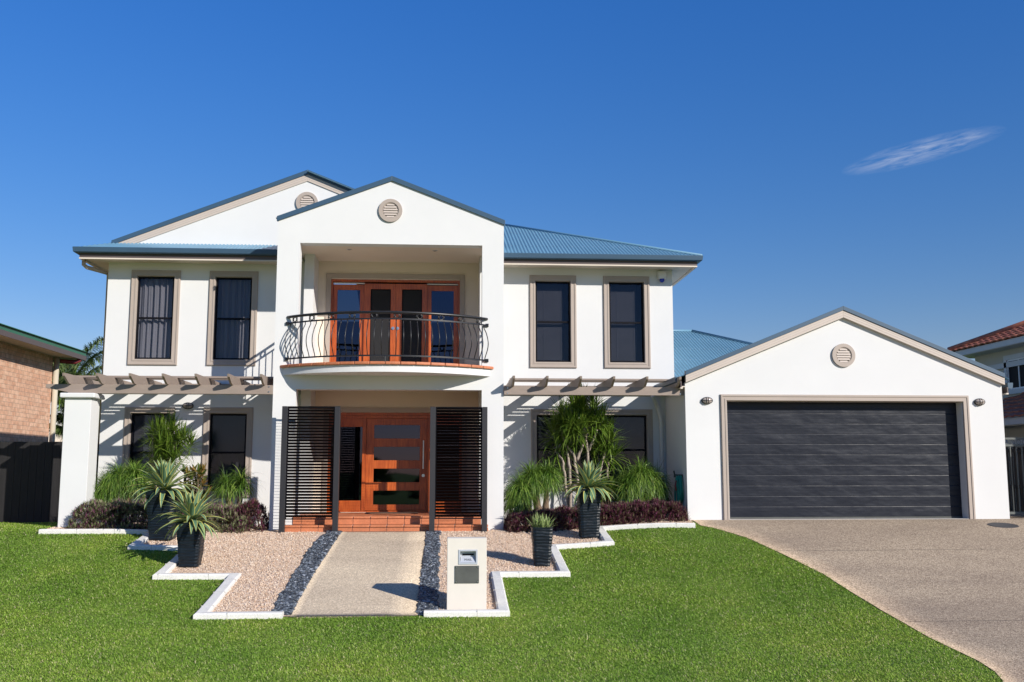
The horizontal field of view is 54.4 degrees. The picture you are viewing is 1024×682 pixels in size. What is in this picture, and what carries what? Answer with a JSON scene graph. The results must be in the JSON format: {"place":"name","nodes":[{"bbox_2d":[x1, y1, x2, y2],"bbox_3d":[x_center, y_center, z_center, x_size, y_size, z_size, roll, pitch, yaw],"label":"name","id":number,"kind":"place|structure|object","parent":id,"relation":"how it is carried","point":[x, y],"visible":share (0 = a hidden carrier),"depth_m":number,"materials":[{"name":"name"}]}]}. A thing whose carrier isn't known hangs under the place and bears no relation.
{"place":"outdoors","nodes":[
{"label":"outdoors","id":0,"kind":"place"},
{"bbox_2d":[290,531,425,617],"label":"path","id":1,"kind":"structure","parent":0,"point":[367,573],"depth_m":15.28,"materials":[{"name":"beige concrete"}]},
{"bbox_2d":[0,506,1003,681],"bbox_3d":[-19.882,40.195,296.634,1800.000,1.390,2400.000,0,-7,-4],"label":"ground","id":2,"kind":"structure","parent":0,"point":[528,607],"depth_m":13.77,"materials":[{"name":"green plant"}]},
{"bbox_2d":[0,323,87,441],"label":"brick house","id":3,"kind":"structure","parent":2,"relation":"on","point":[27,367],"depth_m":29.95,"materials":[{"name":"beige brick"}]},
{"bbox_2d":[0,442,98,522],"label":"fence","id":4,"kind":"object","parent":2,"relation":"on","point":[30,474],"visible":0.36,"depth_m":20.47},
{"bbox_2d":[49,396,98,441],"bbox_3d":[-14.833,3.592,35.320,4.119,4.580,3.200,-1,-7,6],"label":"palm tree","id":5,"kind":"object","parent":2,"relation":"on","point":[59,420],"visible":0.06,"depth_m":34.93,"materials":[{"name":"green plant"}]},
{"bbox_2d":[51,336,103,413],"bbox_3d":[-16.260,2.910,36.035,5.843,6.120,5.424,0,-7,-4],"label":"palm tree","id":6,"kind":"object","parent":2,"relation":"on","point":[71,369],"visible":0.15,"depth_m":36.03,"materials":[{"name":"green plant"}]},
{"bbox_2d":[39,529,283,619],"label":"kerb","id":7,"kind":"structure","parent":2,"relation":"on","point":[205,610],"depth_m":15.15,"materials":[{"name":"white concrete"}]},
{"bbox_2d":[55,515,695,615],"bbox_3d":[-2.434,3.668,17.072,12.050,0.981,7.450,0,-7,-4],"label":"gravel bed","id":8,"kind":"object","parent":2,"relation":"on","point":[292,565],"visible":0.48,"depth_m":16.42,"materials":[{"name":"beige gravel"}]},
{"bbox_2d":[93,457,153,524],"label":"ornamental grass","id":9,"kind":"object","parent":8,"relation":"on","point":[109,486],"depth_m":19.11,"materials":[{"name":"green plant"}]},
{"bbox_2d":[65,496,254,532],"bbox_3d":[-6.593,3.327,18.888,3.392,0.782,1.312,0,-7,-4],"label":"purple groundcover","id":10,"kind":"object","parent":8,"relation":"on","point":[100,510],"visible":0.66,"depth_m":18.46,"materials":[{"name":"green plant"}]},
{"bbox_2d":[136,409,206,485],"bbox_3d":[-6.731,2.473,19.696,1.380,2.420,1.139,4,-8,-29],"label":"dracaena","id":11,"kind":"object","parent":8,"relation":"on","point":[165,444],"visible":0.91,"depth_m":19.63,"materials":[{"name":"green plant"}]},
{"bbox_2d":[176,521,206,566],"bbox_3d":[-5.149,3.256,15.968,0.432,0.700,0.432,0,-7,-4],"label":"planter","id":12,"kind":"object","parent":8,"relation":"on","point":[190,548],"visible":0.93,"depth_m":15.79,"materials":[{"name":"ceramic"}]},
{"bbox_2d":[150,487,227,540],"bbox_3d":[-5.195,2.806,16.056,1.222,0.895,1.186,0,-7,-4],"label":"agave","id":13,"kind":"object","parent":12,"relation":"in","point":[194,509],"visible":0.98,"depth_m":15.92,"materials":[{"name":"green plant"}]},
{"bbox_2d":[179,462,211,502],"bbox_3d":[-6.129,2.959,19.171,0.677,1.289,0.715,0,-7,-4],"label":"shrub","id":14,"kind":"object","parent":8,"relation":"on","point":[200,471],"visible":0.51,"depth_m":19.14,"materials":[{"name":"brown plant"}]},
{"bbox_2d":[208,462,265,527],"bbox_3d":[-5.493,3.049,19.561,1.361,1.400,1.076,0,-7,-4],"label":"ponytail palm","id":15,"kind":"object","parent":8,"relation":"on","point":[227,485],"visible":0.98,"depth_m":19.51,"materials":[{"name":"green plant"}]},
{"bbox_2d":[227,497,268,531],"bbox_3d":[-5.009,3.368,19.090,0.822,0.762,1.280,0,-7,-4],"label":"purple groundcover","id":16,"kind":"object","parent":8,"relation":"on","point":[254,506],"visible":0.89,"depth_m":18.76,"materials":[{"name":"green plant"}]},
{"bbox_2d":[271,530,342,614],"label":"pebbles","id":17,"kind":"object","parent":8,"relation":"on","point":[291,594],"visible":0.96,"depth_m":15.51,"materials":[{"name":"grey gravel"}]},
{"bbox_2d":[278,406,340,532],"bbox_3d":[-3.808,2.445,18.771,1.094,2.426,0.100,0,-7,-2],"label":"slatted screen","id":18,"kind":"object","parent":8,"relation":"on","point":[310,446],"visible":0.88,"depth_m":18.78,"materials":[{"name":"black metal"}]},
{"bbox_2d":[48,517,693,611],"bbox_3d":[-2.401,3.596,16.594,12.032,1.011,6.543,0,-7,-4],"label":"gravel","id":19,"kind":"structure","parent":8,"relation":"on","point":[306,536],"depth_m":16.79,"materials":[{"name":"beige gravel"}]},
{"bbox_2d":[146,490,182,539],"bbox_3d":[-6.206,3.095,17.737,0.552,0.860,0.552,0,-7,-4],"label":"planter","id":20,"kind":"object","parent":19,"relation":"on","point":[154,508],"visible":0.65,"depth_m":17.51,"materials":[{"name":"ceramic"}]},
{"bbox_2d":[125,457,200,509],"bbox_3d":[-6.185,2.558,17.821,1.360,0.956,1.355,0,-7,-4],"label":"agave","id":21,"kind":"object","parent":20,"relation":"in","point":[164,477],"visible":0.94,"depth_m":17.67,"materials":[{"name":"green plant"}]},
{"bbox_2d":[285,512,487,531],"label":"entry steps","id":22,"kind":"structure","parent":8,"relation":"on","point":[363,521],"depth_m":19.02,"materials":[{"name":"orange tile"}]},
{"bbox_2d":[365,512,417,513],"bbox_3d":[-2.463,3.526,20.423,1.070,0.016,0.450,0,-7,-4],"label":"doormat","id":23,"kind":"object","parent":22,"relation":"on","point":[391,513],"visible":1,"depth_m":20.23,"materials":[{"name":"brown"}]},
{"bbox_2d":[415,530,441,613],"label":"pebbles","id":24,"kind":"object","parent":8,"relation":"on","point":[428,595],"visible":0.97,"depth_m":15.40,"materials":[{"name":"grey gravel"}]},
{"bbox_2d":[429,407,487,531],"bbox_3d":[-1.019,2.469,18.954,1.094,2.426,0.100,1,-7,-5],"label":"slatted screen","id":25,"kind":"object","parent":8,"relation":"on","point":[458,473],"visible":0.9,"depth_m":18.95,"materials":[{"name":"black metal"}]},
{"bbox_2d":[447,537,486,609],"bbox_3d":[-0.630,3.270,13.803,0.543,1.070,0.320,0,-7,-4],"label":"letterbox","id":26,"kind":"object","parent":8,"relation":"on","point":[466,572],"visible":0.91,"depth_m":13.67,"materials":[{"name":"concrete"}]},
{"bbox_2d":[503,455,566,516],"bbox_3d":[0.372,3.010,19.750,1.606,1.549,1.195,0,-7,-4],"label":"ponytail palm","id":27,"kind":"object","parent":8,"relation":"on","point":[533,482],"visible":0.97,"depth_m":19.63,"materials":[{"name":"green plant"}]},
{"bbox_2d":[530,526,552,565],"bbox_3d":[0.488,3.352,16.273,0.352,0.620,0.352,0,-7,-4],"label":"planter","id":28,"kind":"object","parent":8,"relation":"on","point":[542,538],"visible":0.99,"depth_m":16.13,"materials":[{"name":"ceramic"}]},
{"bbox_2d":[525,512,555,526],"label":"agave","id":29,"kind":"object","parent":28,"relation":"in","point":[538,522],"visible":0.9,"depth_m":16.27,"materials":[{"name":"green plant"}]},
{"bbox_2d":[538,383,630,523],"bbox_3d":[1.503,2.253,20.303,2.168,3.027,1.499,0,-7,-4],"label":"dracaena","id":30,"kind":"object","parent":8,"relation":"on","point":[568,423],"visible":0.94,"depth_m":20.25,"materials":[{"name":"green plant"}]},
{"bbox_2d":[576,488,601,537],"bbox_3d":[1.407,3.144,18.241,0.432,0.880,0.432,0,-7,-4],"label":"planter","id":31,"kind":"object","parent":8,"relation":"on","point":[588,511],"visible":0.88,"depth_m":18.05,"materials":[{"name":"ceramic"}]},
{"bbox_2d":[556,460,620,503],"bbox_3d":[1.409,2.597,18.300,1.154,0.828,1.178,-6,-9,38],"label":"agave","id":32,"kind":"object","parent":31,"relation":"in","point":[589,475],"visible":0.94,"depth_m":18.18,"materials":[{"name":"green plant"}]},
{"bbox_2d":[503,497,689,532],"bbox_3d":[1.605,3.429,19.524,3.710,0.778,1.425,0,-7,-4],"label":"purple groundcover","id":33,"kind":"object","parent":8,"relation":"on","point":[619,511],"visible":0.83,"depth_m":19.07,"materials":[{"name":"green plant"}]},
{"bbox_2d":[596,475,625,505],"bbox_3d":[1.912,3.163,20.051,0.898,0.967,0.754,5,-9,-34],"label":"shrub","id":34,"kind":"object","parent":8,"relation":"on","point":[613,487],"visible":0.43,"depth_m":19.97,"materials":[{"name":"green plant"}]},
{"bbox_2d":[609,452,674,516],"bbox_3d":[2.642,2.911,20.059,1.699,1.472,1.246,0,-7,-4],"label":"ponytail palm","id":35,"kind":"object","parent":8,"relation":"on","point":[642,482],"visible":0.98,"depth_m":19.88,"materials":[{"name":"green plant"}]},
{"bbox_2d":[72,170,1012,529],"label":"house","id":36,"kind":"structure","parent":2,"relation":"on","point":[838,412],"depth_m":20.77,"materials":[{"name":"white paint"}]},
{"bbox_2d":[122,407,174,497],"bbox_3d":[-7.543,2.315,20.718,1.020,1.865,0.275,0,-7,-4],"label":"window","id":37,"kind":"structure","parent":36,"relation":"in","point":[136,416],"depth_m":20.73,"materials":[{"name":"black glass"}]},
{"bbox_2d":[127,270,180,364],"bbox_3d":[-7.542,-0.483,21.073,1.020,2.023,0.259,0,-7,-4],"label":"window","id":38,"kind":"structure","parent":36,"relation":"in","point":[156,293],"depth_m":21.08,"materials":[{"name":"black glass"}]},
{"bbox_2d":[46,373,272,526],"bbox_3d":[-6.795,2.292,19.591,4.255,3.200,2.138,0,-7,-4],"label":"pergola","id":39,"kind":"object","parent":36,"relation":"attached to","point":[83,396],"visible":0.89,"depth_m":18.94,"materials":[{"name":"paint"}]},
{"bbox_2d":[201,407,252,497],"bbox_3d":[-5.936,2.329,20.824,1.020,1.865,0.275,0,-7,-4],"label":"window","id":40,"kind":"structure","parent":36,"relation":"in","point":[228,436],"depth_m":20.84,"materials":[{"name":"black glass"}]},
{"bbox_2d":[206,271,258,365],"bbox_3d":[-5.923,-0.470,21.179,1.020,2.023,0.258,0,-7,-4],"label":"window","id":41,"kind":"structure","parent":36,"relation":"in","point":[234,297],"depth_m":21.19,"materials":[{"name":"black glass"}]},
{"bbox_2d":[327,413,461,511],"bbox_3d":[-2.477,2.578,21.093,2.823,2.110,0.186,0,-7,-4],"label":"entry door","id":42,"kind":"structure","parent":36,"relation":"in","point":[377,471],"depth_m":21.08,"materials":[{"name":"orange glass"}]},
{"bbox_2d":[329,279,459,363],"bbox_3d":[-2.516,-0.290,21.478,2.797,2.068,0.156,0,-7,-4],"label":"balcony door","id":43,"kind":"structure","parent":36,"relation":"in","point":[346,295],"depth_m":21.49,"materials":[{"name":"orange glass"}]},
{"bbox_2d":[529,275,576,367],"bbox_3d":[0.880,-0.410,21.636,1.020,2.023,0.275,0,-7,-4],"label":"window","id":44,"kind":"structure","parent":36,"relation":"in","point":[553,319],"depth_m":21.64,"materials":[{"name":"black glass"}]},
{"bbox_2d":[531,409,653,490],"bbox_3d":[1.706,2.326,21.306,2.625,1.725,0.215,0,-7,-4],"label":"window","id":45,"kind":"structure","parent":36,"relation":"in","point":[639,422],"depth_m":21.37,"materials":[{"name":"black glass"}]},
{"bbox_2d":[504,376,683,395],"bbox_3d":[1.579,0.966,20.324,3.570,0.380,2.138,0,-7,-4],"label":"pergola","id":46,"kind":"object","parent":36,"relation":"attached to","point":[638,387],"visible":0.85,"depth_m":19.68,"materials":[{"name":"wood"}]},
{"bbox_2d":[603,276,650,368],"bbox_3d":[2.488,-0.397,21.742,1.020,2.023,0.275,0,-7,-4],"label":"window","id":47,"kind":"structure","parent":36,"relation":"in","point":[626,299],"depth_m":21.75,"materials":[{"name":"black glass"}]},
{"bbox_2d":[673,471,683,503],"bbox_3d":[3.294,2.920,19.788,0.193,0.681,0.347,0,-7,-4],"label":"garden hose","id":48,"kind":"object","parent":36,"relation":"hanging from","point":[678,488],"visible":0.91,"depth_m":19.68,"materials":[{"name":"teal plastic"}]},
{"bbox_2d":[727,402,966,519],"bbox_3d":[6.632,2.362,19.819,5.040,2.420,0.290,0,-7,-4],"label":"garage door","id":49,"kind":"structure","parent":36,"relation":"in","point":[823,446],"depth_m":19.92,"materials":[{"name":"grey metal"}]},
{"bbox_2d":[424,522,694,617],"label":"kerb","id":50,"kind":"structure","parent":2,"relation":"on","point":[502,606],"depth_m":15.51,"materials":[{"name":"white concrete"}]},
{"bbox_2d":[947,321,1023,509],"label":"cream house","id":51,"kind":"structure","parent":2,"relation":"on","point":[1001,350],"depth_m":26.31,"materials":[{"name":"ceramic"}]},
{"bbox_2d":[1003,352,1023,394],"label":"window","id":52,"kind":"structure","parent":51,"relation":"in","point":[1015,375],"depth_m":26.26,"materials":[{"name":"white plastic"}]},
{"bbox_2d":[0,0,1023,441],"label":"sky","id":53,"kind":"structure","parent":0,"point":[818,157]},
{"bbox_2d":[692,518,1023,681],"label":"driveway","id":54,"kind":"structure","parent":0,"point":[964,592],"depth_m":16.03,"materials":[{"name":"beige concrete"}]},
{"bbox_2d":[812,549,1006,621],"bbox_3d":[10.274,3.686,15.470,11.400,0.652,3.808,0,-7,-4],"label":"control joint","id":55,"kind":"object","parent":54,"relation":"on","point":[937,549],"visible":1,"depth_m":16.97,"materials":[{"name":"concrete"}]},
{"bbox_2d":[987,522,1018,527],"bbox_3d":[9.363,3.513,18.989,0.580,0.078,0.464,0,-7,-4],"label":"drain cover","id":56,"kind":"object","parent":54,"relation":"on","point":[1004,525],"visible":1,"depth_m":18.95,"materials":[{"name":"metal"}]},
{"bbox_2d":[1010,510,1023,517],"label":"side path","id":57,"kind":"structure","parent":0,"point":[1016,515],"depth_m":20.88,"materials":[{"name":"grey concrete"}]},
{"bbox_2d":[1005,446,1023,511],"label":"picket fence","id":58,"kind":"object","parent":57,"relation":"on","point":[1014,471],"visible":0.09,"depth_m":22.49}
]}

